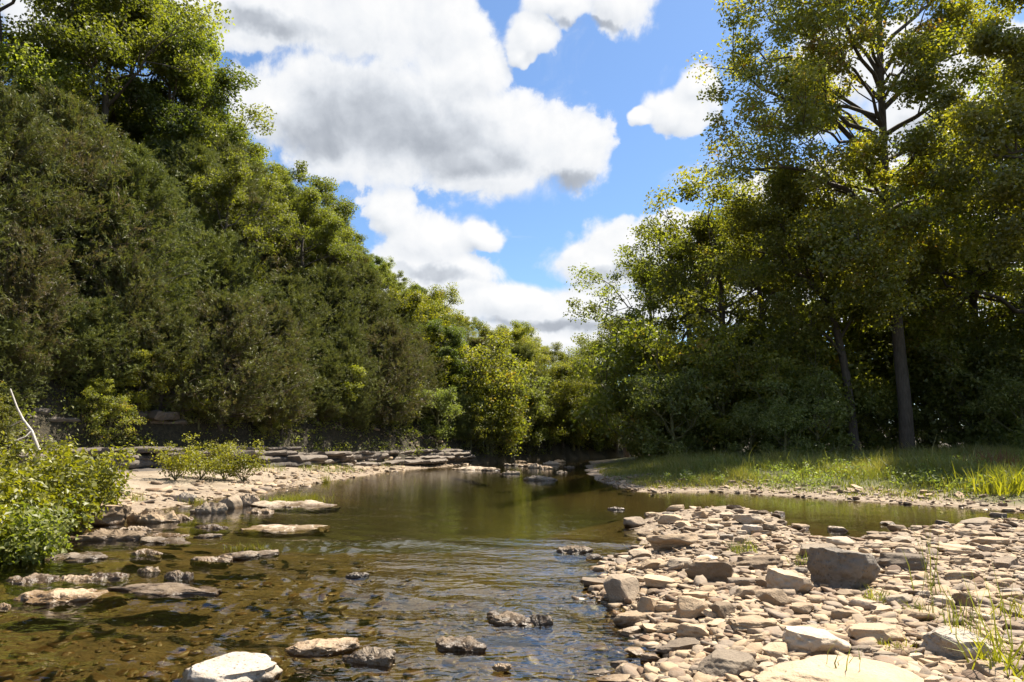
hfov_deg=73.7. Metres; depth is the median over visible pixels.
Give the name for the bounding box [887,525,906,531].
stone
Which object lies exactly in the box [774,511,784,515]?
stone
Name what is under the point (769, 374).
shrub
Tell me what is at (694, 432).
shrub
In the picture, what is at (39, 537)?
creeping bush
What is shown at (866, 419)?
shrub
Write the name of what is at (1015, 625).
stone
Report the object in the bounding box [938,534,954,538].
flat rock
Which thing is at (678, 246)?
broadleaf tree
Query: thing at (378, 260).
broadleaf tree
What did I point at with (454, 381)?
sapling tree
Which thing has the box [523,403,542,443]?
shrub
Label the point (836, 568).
boulder
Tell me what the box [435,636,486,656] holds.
flat rock
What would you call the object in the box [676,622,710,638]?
flat rock
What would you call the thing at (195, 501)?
grass tuft
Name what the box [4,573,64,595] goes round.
flat rock
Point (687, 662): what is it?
loose stones
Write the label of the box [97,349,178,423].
sapling tree
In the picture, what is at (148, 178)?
cedar
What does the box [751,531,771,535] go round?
stone
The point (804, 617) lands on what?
stone
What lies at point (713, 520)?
stone
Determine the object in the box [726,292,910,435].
shrub
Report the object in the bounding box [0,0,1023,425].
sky
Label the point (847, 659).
grass tuft
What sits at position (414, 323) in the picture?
cedar
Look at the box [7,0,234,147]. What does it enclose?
broadleaf tree
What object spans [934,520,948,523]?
flat rock
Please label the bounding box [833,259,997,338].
broadleaf tree
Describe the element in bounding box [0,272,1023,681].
ground
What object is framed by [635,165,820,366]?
broadleaf tree
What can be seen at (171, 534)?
flat rock
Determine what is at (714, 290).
broadleaf tree
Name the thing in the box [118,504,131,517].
stone
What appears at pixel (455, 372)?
cedar
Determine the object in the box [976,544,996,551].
flat rock
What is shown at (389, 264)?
broadleaf tree
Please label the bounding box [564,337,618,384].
broadleaf tree
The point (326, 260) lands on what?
cedar
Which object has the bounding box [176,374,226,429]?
shrub
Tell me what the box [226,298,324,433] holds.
cedar
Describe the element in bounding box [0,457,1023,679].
water
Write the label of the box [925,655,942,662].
flat rock
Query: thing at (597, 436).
shrub
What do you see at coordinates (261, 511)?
stone
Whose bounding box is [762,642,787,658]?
stone
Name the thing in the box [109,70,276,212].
broadleaf tree
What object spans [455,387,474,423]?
sapling tree
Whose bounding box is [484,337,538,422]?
shrub
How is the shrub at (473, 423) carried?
on the ground at (172, 434)
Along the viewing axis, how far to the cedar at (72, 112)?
30.12 m
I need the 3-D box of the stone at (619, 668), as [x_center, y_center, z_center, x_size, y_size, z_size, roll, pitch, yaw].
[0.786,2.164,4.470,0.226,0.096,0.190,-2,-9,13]
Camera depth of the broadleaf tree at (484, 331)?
61.43 m
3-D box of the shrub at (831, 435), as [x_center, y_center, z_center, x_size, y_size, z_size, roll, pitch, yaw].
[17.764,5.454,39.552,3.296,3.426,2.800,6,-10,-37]
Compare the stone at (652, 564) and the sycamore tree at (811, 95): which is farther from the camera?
the sycamore tree at (811, 95)
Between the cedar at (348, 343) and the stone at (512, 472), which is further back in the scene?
the cedar at (348, 343)
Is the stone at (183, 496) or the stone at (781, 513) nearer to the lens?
the stone at (781, 513)
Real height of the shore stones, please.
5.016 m
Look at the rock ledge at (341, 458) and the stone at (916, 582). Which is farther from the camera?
the rock ledge at (341, 458)
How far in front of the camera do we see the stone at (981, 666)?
3.93 m
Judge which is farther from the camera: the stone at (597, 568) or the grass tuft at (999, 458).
the grass tuft at (999, 458)
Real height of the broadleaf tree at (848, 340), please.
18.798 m
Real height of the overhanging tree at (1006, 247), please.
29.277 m
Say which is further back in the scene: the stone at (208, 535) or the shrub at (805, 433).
the shrub at (805, 433)
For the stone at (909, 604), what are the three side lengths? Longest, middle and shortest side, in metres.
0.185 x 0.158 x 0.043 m
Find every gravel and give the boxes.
[580,539,1010,681]
[596,473,1023,511]
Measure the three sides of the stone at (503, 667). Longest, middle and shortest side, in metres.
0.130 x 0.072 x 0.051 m
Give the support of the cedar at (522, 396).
on the ground at (172, 434)
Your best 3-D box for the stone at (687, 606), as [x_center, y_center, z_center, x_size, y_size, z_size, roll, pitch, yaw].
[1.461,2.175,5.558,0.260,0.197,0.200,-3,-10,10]
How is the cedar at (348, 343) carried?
on the ground at (172, 434)
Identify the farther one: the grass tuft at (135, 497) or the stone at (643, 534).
the grass tuft at (135, 497)
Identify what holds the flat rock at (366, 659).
on the water
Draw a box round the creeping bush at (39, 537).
[0,489,98,576]
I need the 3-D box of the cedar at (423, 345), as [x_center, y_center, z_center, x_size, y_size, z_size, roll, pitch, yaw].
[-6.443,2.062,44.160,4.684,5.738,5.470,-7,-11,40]
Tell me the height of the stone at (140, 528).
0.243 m
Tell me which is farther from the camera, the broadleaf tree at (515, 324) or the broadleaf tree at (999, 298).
the broadleaf tree at (515, 324)
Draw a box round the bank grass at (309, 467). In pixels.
[24,379,429,474]
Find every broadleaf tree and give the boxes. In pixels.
[0,0,110,117]
[1,0,224,169]
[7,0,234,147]
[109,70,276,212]
[114,26,260,206]
[165,146,300,295]
[185,132,301,260]
[206,108,255,160]
[244,152,274,200]
[247,141,294,187]
[256,183,364,302]
[260,160,358,279]
[261,160,312,264]
[290,228,365,252]
[333,227,370,270]
[343,232,366,244]
[354,250,372,266]
[366,253,386,275]
[370,253,407,286]
[371,263,397,293]
[375,276,428,318]
[378,269,411,294]
[409,283,426,294]
[411,318,471,390]
[418,282,465,338]
[418,288,457,347]
[452,313,477,350]
[462,316,481,337]
[471,319,509,355]
[498,321,540,351]
[506,337,552,367]
[508,344,552,384]
[509,319,542,341]
[512,337,552,365]
[523,341,570,371]
[535,355,602,447]
[541,360,597,428]
[554,350,583,399]
[561,240,756,454]
[561,317,662,457]
[563,215,758,375]
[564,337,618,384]
[585,353,621,453]
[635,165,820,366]
[641,248,772,342]
[645,199,883,379]
[707,197,911,388]
[725,265,855,338]
[770,160,975,447]
[800,167,1023,446]
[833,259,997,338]
[853,152,1023,446]
[864,119,1023,357]
[887,62,1023,331]
[934,216,1023,321]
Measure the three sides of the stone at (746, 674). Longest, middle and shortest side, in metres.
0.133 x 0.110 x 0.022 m
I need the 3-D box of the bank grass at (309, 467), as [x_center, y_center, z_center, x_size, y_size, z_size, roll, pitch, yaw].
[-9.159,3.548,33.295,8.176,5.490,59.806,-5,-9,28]
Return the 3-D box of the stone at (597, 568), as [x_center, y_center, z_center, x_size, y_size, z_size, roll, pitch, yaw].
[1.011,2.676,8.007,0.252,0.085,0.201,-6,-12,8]
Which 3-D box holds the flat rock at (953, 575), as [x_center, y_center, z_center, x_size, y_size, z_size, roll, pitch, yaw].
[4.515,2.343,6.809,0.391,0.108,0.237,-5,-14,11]
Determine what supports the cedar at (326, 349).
on the ground at (172, 434)
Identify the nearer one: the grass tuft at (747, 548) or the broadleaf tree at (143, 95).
the grass tuft at (747, 548)
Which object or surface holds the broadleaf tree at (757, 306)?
on the ground at (172, 434)
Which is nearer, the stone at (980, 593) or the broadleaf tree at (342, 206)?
the stone at (980, 593)
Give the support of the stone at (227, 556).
on the water
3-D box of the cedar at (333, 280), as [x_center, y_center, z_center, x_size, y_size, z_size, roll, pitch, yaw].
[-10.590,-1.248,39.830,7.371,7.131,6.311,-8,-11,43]
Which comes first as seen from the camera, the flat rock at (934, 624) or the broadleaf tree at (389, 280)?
the flat rock at (934, 624)
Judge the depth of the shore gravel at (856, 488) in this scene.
18.37 m
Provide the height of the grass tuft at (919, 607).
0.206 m
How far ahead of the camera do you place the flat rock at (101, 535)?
10.41 m
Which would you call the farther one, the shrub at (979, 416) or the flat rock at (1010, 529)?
the shrub at (979, 416)
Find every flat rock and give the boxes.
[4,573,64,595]
[11,588,127,613]
[38,551,107,566]
[68,528,146,550]
[107,582,227,600]
[126,508,179,532]
[139,536,191,547]
[146,533,188,545]
[217,549,279,561]
[235,524,329,537]
[250,500,336,512]
[284,637,359,657]
[342,646,395,671]
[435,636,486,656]
[487,610,534,631]
[586,554,601,559]
[596,561,616,565]
[601,593,607,601]
[610,660,627,668]
[613,553,629,557]
[613,610,650,627]
[620,626,641,635]
[635,576,644,582]
[640,653,659,663]
[653,622,678,632]
[653,637,700,654]
[654,661,674,668]
[655,603,676,611]
[659,677,678,681]
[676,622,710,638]
[685,561,733,582]
[697,649,757,676]
[698,582,721,586]
[701,609,716,617]
[710,541,720,545]
[728,615,779,632]
[731,508,744,513]
[732,555,783,570]
[733,514,763,524]
[734,537,744,543]
[736,530,746,534]
[741,524,762,534]
[744,540,759,544]
[749,510,768,514]
[750,634,765,642]
[753,655,923,681]
[754,658,767,664]
[754,661,773,671]
[777,657,788,663]
[791,538,802,542]
[793,567,807,574]
[831,527,846,534]
[837,545,854,549]
[846,623,904,644]
[847,645,872,652]
[864,542,883,548]
[870,603,882,609]
[872,605,892,614]
[873,652,897,656]
[875,552,928,570]
[880,585,900,591]
[881,542,914,548]
[908,653,923,660]
[914,590,932,595]
[922,621,938,627]
[924,676,946,681]
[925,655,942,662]
[926,542,937,546]
[930,543,978,553]
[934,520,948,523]
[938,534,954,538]
[944,571,986,579]
[948,557,970,564]
[949,678,961,681]
[957,517,993,525]
[969,553,983,559]
[969,561,988,567]
[971,536,1010,545]
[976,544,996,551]
[981,633,1008,642]
[989,512,1006,515]
[992,555,1020,568]
[994,605,1023,610]
[999,607,1023,617]
[1001,646,1023,653]
[1005,528,1014,531]
[1011,572,1023,578]
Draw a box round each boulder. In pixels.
[70,504,124,526]
[178,652,282,681]
[646,533,697,551]
[765,568,813,593]
[782,626,851,655]
[807,547,880,588]
[919,626,990,659]
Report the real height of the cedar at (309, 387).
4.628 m
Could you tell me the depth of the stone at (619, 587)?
6.37 m
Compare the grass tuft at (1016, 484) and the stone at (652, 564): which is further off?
the grass tuft at (1016, 484)
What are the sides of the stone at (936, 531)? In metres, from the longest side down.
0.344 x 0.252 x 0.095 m
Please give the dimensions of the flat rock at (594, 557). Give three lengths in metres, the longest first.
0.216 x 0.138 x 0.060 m
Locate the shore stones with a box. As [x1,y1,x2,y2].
[63,423,478,541]
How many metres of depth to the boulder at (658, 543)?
8.75 m
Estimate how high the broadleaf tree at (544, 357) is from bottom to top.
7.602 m
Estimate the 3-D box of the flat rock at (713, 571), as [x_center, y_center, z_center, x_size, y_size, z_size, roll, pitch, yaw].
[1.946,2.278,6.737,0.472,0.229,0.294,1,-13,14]
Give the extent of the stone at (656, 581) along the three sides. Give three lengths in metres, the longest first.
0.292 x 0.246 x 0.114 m
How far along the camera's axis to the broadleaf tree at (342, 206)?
44.72 m
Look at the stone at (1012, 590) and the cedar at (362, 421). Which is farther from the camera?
the cedar at (362, 421)
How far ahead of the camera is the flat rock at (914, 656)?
4.28 m
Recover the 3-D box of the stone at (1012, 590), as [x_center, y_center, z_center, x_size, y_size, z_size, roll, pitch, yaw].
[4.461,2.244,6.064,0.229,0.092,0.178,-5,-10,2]
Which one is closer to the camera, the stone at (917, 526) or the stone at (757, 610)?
the stone at (757, 610)
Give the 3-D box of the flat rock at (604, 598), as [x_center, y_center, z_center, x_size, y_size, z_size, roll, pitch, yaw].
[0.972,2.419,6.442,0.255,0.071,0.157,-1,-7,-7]
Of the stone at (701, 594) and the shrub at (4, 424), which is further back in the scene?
the shrub at (4, 424)
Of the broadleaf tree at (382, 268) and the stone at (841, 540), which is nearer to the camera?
the stone at (841, 540)
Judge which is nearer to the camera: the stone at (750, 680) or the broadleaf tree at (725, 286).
the stone at (750, 680)
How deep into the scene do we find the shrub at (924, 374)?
37.11 m
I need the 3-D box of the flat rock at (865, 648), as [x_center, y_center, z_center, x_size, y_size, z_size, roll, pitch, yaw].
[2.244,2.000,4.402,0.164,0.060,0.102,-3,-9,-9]
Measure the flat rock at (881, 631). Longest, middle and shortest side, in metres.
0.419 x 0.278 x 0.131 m
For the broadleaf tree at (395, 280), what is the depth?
57.20 m
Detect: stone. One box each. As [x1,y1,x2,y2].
[0,603,10,613]
[59,574,93,588]
[89,572,129,589]
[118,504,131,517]
[120,526,152,534]
[130,548,162,564]
[137,566,160,578]
[163,570,194,584]
[174,492,196,502]
[176,514,193,526]
[190,501,227,522]
[190,524,228,535]
[190,556,232,569]
[193,533,222,538]
[218,495,242,514]
[218,555,232,559]
[240,493,259,514]
[244,509,273,520]
[345,572,369,580]
[452,466,493,469]
[481,468,499,470]
[492,663,511,671]
[500,470,519,473]
[503,463,518,465]
[518,463,531,466]
[523,475,556,480]
[524,614,552,634]
[528,463,542,467]
[540,466,552,468]
[543,460,558,464]
[553,545,592,561]
[582,577,604,586]
[584,669,609,675]
[588,564,608,572]
[595,674,629,681]
[603,574,639,602]
[607,506,624,509]
[607,558,616,561]
[615,663,639,673]
[617,555,632,560]
[623,516,645,527]
[624,647,644,655]
[626,568,636,572]
[628,548,652,557]
[637,596,660,612]
[638,531,652,536]
[641,559,665,569]
[642,623,658,632]
[644,512,658,517]
[644,574,674,587]
[646,588,658,594]
[653,527,665,532]
[656,601,676,609]
[657,514,682,523]
[666,505,684,510]
[666,557,692,569]
[674,521,690,526]
[676,595,707,618]
[680,526,699,531]
[683,591,709,600]
[691,511,709,518]
[691,670,697,677]
[696,554,717,560]
[705,523,720,529]
[707,618,724,626]
[708,518,721,522]
[711,601,734,618]
[717,522,730,526]
[718,551,737,556]
[719,511,733,517]
[719,534,732,539]
[726,505,741,508]
[727,577,750,585]
[735,585,758,598]
[739,671,754,677]
[746,678,756,681]
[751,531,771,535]
[752,608,764,612]
[755,576,766,587]
[756,588,790,605]
[762,524,778,529]
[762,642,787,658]
[766,618,776,623]
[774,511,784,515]
[789,602,814,613]
[790,614,810,621]
[791,523,809,531]
[797,624,820,628]
[798,543,836,557]
[826,536,853,545]
[831,608,857,619]
[832,589,854,596]
[848,599,876,609]
[864,534,886,539]
[866,531,878,534]
[879,618,899,624]
[880,521,895,526]
[882,623,902,631]
[885,593,913,604]
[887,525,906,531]
[890,536,911,543]
[893,575,910,579]
[895,547,917,553]
[898,608,938,621]
[900,603,917,606]
[905,580,929,587]
[910,525,922,529]
[919,580,935,585]
[921,529,944,534]
[932,595,955,604]
[948,539,966,544]
[949,667,965,672]
[952,593,976,607]
[957,530,979,536]
[966,658,1012,677]
[970,591,994,597]
[971,611,993,620]
[978,531,996,536]
[995,591,1023,600]
[996,581,1009,586]
[998,568,1008,571]
[1000,588,1023,593]
[1002,620,1023,630]
[1012,532,1023,535]
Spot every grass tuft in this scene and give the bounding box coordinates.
[124,490,148,500]
[178,496,207,502]
[223,540,271,552]
[259,489,339,501]
[261,495,301,501]
[316,474,330,482]
[725,539,742,551]
[730,535,764,554]
[786,550,808,565]
[826,640,861,670]
[860,582,900,604]
[874,637,919,654]
[899,593,926,621]
[900,512,940,594]
[912,573,970,626]
[932,460,1023,495]
[935,559,1013,650]
[944,604,1023,681]
[954,447,1023,466]
[986,580,1023,619]
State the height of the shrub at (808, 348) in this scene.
8.479 m
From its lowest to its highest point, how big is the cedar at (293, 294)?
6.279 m
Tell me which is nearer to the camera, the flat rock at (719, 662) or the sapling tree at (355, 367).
the flat rock at (719, 662)
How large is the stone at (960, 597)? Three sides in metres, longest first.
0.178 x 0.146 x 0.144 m
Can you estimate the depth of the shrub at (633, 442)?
38.46 m
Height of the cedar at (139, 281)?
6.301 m
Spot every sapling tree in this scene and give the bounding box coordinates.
[70,376,116,415]
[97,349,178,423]
[148,336,219,424]
[195,371,227,409]
[273,408,296,434]
[326,362,367,426]
[387,285,452,353]
[429,355,466,392]
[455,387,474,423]
[465,386,503,443]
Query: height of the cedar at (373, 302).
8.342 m
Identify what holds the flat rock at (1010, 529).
on the ground at (172, 434)
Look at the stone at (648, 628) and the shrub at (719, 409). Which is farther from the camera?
the shrub at (719, 409)
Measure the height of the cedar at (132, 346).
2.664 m
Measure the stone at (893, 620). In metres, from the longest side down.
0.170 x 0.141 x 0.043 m
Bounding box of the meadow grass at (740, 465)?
[592,430,1023,507]
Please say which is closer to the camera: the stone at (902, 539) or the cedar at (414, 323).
the stone at (902, 539)
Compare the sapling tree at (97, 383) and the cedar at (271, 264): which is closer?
the sapling tree at (97, 383)
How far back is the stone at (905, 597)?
5.66 m
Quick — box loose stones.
[557,506,1023,681]
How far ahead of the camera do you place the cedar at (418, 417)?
42.20 m
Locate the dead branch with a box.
[7,389,40,449]
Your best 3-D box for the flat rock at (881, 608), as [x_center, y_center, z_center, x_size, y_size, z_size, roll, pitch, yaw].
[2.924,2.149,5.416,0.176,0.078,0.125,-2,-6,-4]
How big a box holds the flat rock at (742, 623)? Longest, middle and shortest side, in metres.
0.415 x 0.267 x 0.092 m
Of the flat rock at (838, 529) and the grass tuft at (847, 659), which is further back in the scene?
the flat rock at (838, 529)
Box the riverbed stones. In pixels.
[0,553,644,681]
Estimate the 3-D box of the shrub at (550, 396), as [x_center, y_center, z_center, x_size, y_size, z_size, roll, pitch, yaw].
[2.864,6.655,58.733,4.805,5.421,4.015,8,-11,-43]
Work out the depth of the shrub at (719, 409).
37.80 m
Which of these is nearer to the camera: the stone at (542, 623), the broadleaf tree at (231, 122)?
the stone at (542, 623)
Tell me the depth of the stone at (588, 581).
6.95 m
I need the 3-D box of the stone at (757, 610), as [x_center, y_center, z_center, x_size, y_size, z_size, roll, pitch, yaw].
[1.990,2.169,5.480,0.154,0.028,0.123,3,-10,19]
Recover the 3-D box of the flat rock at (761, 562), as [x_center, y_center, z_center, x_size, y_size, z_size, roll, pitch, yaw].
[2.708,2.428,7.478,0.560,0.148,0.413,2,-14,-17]
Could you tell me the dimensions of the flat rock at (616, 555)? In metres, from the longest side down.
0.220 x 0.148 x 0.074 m
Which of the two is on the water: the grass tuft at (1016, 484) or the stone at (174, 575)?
the stone at (174, 575)
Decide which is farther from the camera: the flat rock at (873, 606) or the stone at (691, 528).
the stone at (691, 528)
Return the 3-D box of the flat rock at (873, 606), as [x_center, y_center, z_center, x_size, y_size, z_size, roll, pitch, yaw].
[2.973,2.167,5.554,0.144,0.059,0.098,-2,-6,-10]
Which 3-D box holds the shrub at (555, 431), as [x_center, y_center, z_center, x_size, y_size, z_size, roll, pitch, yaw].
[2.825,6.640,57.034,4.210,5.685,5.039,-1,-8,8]
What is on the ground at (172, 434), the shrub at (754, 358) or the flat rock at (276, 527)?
the shrub at (754, 358)
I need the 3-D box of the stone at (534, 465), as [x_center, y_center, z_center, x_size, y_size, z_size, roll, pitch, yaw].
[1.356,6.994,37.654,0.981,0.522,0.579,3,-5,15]
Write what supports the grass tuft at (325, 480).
on the ground at (172, 434)
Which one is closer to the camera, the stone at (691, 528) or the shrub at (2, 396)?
the stone at (691, 528)
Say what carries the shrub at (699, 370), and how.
on the ground at (172, 434)
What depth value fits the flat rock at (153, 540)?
10.11 m
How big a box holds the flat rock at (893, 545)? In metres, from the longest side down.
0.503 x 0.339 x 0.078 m
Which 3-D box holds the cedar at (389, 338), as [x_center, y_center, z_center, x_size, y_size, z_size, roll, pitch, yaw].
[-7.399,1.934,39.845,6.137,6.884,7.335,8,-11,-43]
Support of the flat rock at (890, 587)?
on the ground at (172, 434)
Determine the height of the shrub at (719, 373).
8.128 m
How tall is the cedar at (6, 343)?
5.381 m
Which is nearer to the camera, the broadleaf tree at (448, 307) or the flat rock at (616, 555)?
the flat rock at (616, 555)
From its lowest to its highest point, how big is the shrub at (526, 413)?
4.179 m
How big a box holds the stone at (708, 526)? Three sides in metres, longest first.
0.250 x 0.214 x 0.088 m
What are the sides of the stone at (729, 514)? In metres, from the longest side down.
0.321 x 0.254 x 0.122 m
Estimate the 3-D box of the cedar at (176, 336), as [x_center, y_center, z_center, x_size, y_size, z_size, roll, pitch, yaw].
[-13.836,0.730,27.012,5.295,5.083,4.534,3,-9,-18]
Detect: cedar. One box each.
[0,63,34,98]
[0,70,105,301]
[0,124,188,299]
[0,139,34,272]
[0,222,95,384]
[0,286,16,347]
[0,312,61,406]
[3,54,119,149]
[6,77,163,251]
[18,286,122,379]
[32,293,155,394]
[51,145,225,322]
[65,135,207,268]
[73,246,193,393]
[84,333,148,392]
[111,298,231,413]
[141,149,186,265]
[147,282,318,431]
[149,136,275,286]
[159,219,283,323]
[216,191,318,300]
[217,325,268,384]
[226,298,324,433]
[256,269,340,360]
[263,337,334,413]
[285,262,379,348]
[293,342,326,399]
[298,228,352,268]
[300,338,359,422]
[304,247,368,334]
[313,321,393,424]
[314,384,355,418]
[322,259,423,368]
[335,377,382,429]
[347,348,405,416]
[357,312,437,430]
[365,289,434,350]
[380,359,422,422]
[403,335,445,415]
[409,333,457,393]
[410,377,436,421]
[421,309,472,369]
[422,384,455,425]
[437,367,478,424]
[439,392,475,438]
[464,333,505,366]
[467,356,512,423]
[494,386,538,446]
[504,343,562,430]
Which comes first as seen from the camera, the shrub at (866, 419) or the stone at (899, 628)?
the stone at (899, 628)
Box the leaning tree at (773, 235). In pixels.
[704,162,912,451]
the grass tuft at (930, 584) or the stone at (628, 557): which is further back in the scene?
the stone at (628, 557)
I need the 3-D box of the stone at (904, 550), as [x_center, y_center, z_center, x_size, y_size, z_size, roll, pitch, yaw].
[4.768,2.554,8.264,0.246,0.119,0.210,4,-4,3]
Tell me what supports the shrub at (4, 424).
on the ground at (172, 434)
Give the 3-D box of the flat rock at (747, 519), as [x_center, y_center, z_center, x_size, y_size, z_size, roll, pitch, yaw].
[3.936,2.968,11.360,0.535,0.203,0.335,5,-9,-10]
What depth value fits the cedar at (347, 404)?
35.46 m
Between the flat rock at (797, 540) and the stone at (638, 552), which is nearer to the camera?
the stone at (638, 552)
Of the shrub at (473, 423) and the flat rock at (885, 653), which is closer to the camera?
the flat rock at (885, 653)
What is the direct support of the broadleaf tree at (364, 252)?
on the ground at (172, 434)
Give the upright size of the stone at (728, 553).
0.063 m
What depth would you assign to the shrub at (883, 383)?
38.51 m
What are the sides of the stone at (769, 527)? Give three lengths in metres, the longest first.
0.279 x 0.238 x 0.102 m
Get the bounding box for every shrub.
[0,380,12,408]
[0,401,26,447]
[78,389,146,447]
[120,365,154,402]
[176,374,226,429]
[250,400,284,438]
[313,376,325,414]
[370,380,410,428]
[402,371,424,426]
[415,383,463,443]
[435,332,524,434]
[449,385,494,440]
[450,386,478,429]
[453,405,496,452]
[456,384,497,438]
[459,351,536,456]
[470,379,530,454]
[480,407,507,440]
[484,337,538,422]
[499,363,554,429]
[520,385,553,449]
[521,407,537,421]
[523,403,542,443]
[528,388,554,444]
[530,403,549,439]
[530,409,552,446]
[535,388,569,449]
[538,387,574,441]
[548,374,599,450]
[551,384,611,441]
[552,393,597,450]
[559,391,605,446]
[563,314,729,456]
[585,415,615,451]
[591,354,705,458]
[597,314,748,453]
[600,415,620,448]
[609,428,635,453]
[612,412,666,457]
[622,365,718,457]
[623,392,693,458]
[656,340,751,451]
[657,324,771,453]
[662,375,750,452]
[668,414,715,452]
[690,329,807,450]
[721,395,778,456]
[723,350,839,453]
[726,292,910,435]
[730,319,852,443]
[745,406,782,453]
[754,368,869,454]
[755,395,831,455]
[781,402,835,451]
[809,322,922,424]
[810,412,838,451]
[811,386,847,451]
[831,371,895,451]
[843,409,892,449]
[853,359,927,449]
[863,387,930,449]
[877,320,1018,447]
[889,401,944,449]
[892,328,1023,447]
[906,296,1023,362]
[908,344,1019,448]
[916,337,1023,446]
[920,341,1023,443]
[954,345,1023,445]
[961,368,1023,450]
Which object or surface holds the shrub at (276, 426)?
on the ground at (172, 434)
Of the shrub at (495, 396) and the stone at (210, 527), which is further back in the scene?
the shrub at (495, 396)
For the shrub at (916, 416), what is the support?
on the ground at (172, 434)
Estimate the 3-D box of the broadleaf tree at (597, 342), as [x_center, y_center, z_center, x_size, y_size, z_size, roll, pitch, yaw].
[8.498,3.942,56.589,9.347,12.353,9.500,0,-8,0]
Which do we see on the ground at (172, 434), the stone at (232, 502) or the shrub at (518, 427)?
the shrub at (518, 427)
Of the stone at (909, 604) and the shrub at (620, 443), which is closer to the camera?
the stone at (909, 604)
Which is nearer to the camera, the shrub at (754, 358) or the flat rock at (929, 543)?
the flat rock at (929, 543)
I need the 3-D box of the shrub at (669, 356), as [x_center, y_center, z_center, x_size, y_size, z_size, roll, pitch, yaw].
[9.472,3.166,38.961,8.214,9.266,6.862,-8,-11,43]
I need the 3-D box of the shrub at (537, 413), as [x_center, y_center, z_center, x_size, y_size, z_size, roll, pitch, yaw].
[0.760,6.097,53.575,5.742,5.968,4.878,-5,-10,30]
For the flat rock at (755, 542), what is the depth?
9.00 m
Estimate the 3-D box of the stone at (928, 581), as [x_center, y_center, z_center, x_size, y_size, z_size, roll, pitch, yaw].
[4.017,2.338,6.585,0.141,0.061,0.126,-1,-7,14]
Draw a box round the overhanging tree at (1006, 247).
[917,0,1023,308]
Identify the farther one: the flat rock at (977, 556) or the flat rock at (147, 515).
the flat rock at (147, 515)
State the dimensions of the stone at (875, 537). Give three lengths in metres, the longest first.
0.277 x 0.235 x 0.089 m
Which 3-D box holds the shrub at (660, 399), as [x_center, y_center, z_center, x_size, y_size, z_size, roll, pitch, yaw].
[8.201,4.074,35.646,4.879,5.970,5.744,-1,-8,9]
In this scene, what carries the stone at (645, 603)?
on the ground at (172, 434)
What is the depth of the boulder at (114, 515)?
12.27 m
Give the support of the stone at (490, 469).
on the water
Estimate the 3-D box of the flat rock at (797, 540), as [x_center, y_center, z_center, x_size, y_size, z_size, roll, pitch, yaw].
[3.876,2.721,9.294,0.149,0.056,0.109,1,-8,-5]
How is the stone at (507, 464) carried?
on the water
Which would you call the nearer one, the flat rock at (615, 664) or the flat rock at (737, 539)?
the flat rock at (615, 664)
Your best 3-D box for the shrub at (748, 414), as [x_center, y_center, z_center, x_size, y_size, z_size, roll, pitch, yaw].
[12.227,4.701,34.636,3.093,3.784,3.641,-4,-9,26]
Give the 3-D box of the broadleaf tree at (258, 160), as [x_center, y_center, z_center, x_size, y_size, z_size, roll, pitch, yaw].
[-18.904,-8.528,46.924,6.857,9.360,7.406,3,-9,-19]
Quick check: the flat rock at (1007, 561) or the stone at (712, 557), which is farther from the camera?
the stone at (712, 557)
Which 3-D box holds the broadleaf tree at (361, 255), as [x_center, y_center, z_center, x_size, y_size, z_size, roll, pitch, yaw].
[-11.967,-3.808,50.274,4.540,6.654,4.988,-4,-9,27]
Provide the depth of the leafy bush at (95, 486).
10.79 m
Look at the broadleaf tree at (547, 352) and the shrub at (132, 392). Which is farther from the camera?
the broadleaf tree at (547, 352)
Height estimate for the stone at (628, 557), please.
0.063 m
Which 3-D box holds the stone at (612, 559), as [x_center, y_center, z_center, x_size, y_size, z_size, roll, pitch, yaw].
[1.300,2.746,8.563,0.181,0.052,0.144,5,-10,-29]
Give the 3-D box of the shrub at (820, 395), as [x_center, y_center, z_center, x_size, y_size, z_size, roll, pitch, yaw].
[15.053,3.958,34.312,4.544,5.560,5.349,-7,-11,39]
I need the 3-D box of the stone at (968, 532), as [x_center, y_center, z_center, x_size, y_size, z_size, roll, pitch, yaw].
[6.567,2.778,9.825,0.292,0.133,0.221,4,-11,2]
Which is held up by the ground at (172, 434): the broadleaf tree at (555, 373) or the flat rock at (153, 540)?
the broadleaf tree at (555, 373)
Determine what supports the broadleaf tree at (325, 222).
on the ground at (172, 434)
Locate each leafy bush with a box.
[0,430,140,536]
[142,431,273,480]
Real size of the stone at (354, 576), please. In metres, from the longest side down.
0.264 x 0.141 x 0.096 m
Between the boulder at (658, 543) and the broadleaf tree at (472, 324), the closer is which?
the boulder at (658, 543)
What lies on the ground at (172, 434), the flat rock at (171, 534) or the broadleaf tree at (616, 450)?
the broadleaf tree at (616, 450)
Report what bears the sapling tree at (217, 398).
on the ground at (172, 434)
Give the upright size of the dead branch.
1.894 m
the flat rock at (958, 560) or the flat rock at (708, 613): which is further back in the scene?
the flat rock at (958, 560)
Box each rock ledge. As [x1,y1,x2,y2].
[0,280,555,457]
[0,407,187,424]
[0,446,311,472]
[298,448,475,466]
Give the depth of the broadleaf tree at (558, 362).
63.31 m
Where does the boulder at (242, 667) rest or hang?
in the water
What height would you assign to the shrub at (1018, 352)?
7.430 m
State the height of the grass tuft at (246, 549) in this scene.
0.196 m
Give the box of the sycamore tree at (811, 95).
[676,0,1023,451]
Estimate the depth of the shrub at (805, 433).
36.43 m

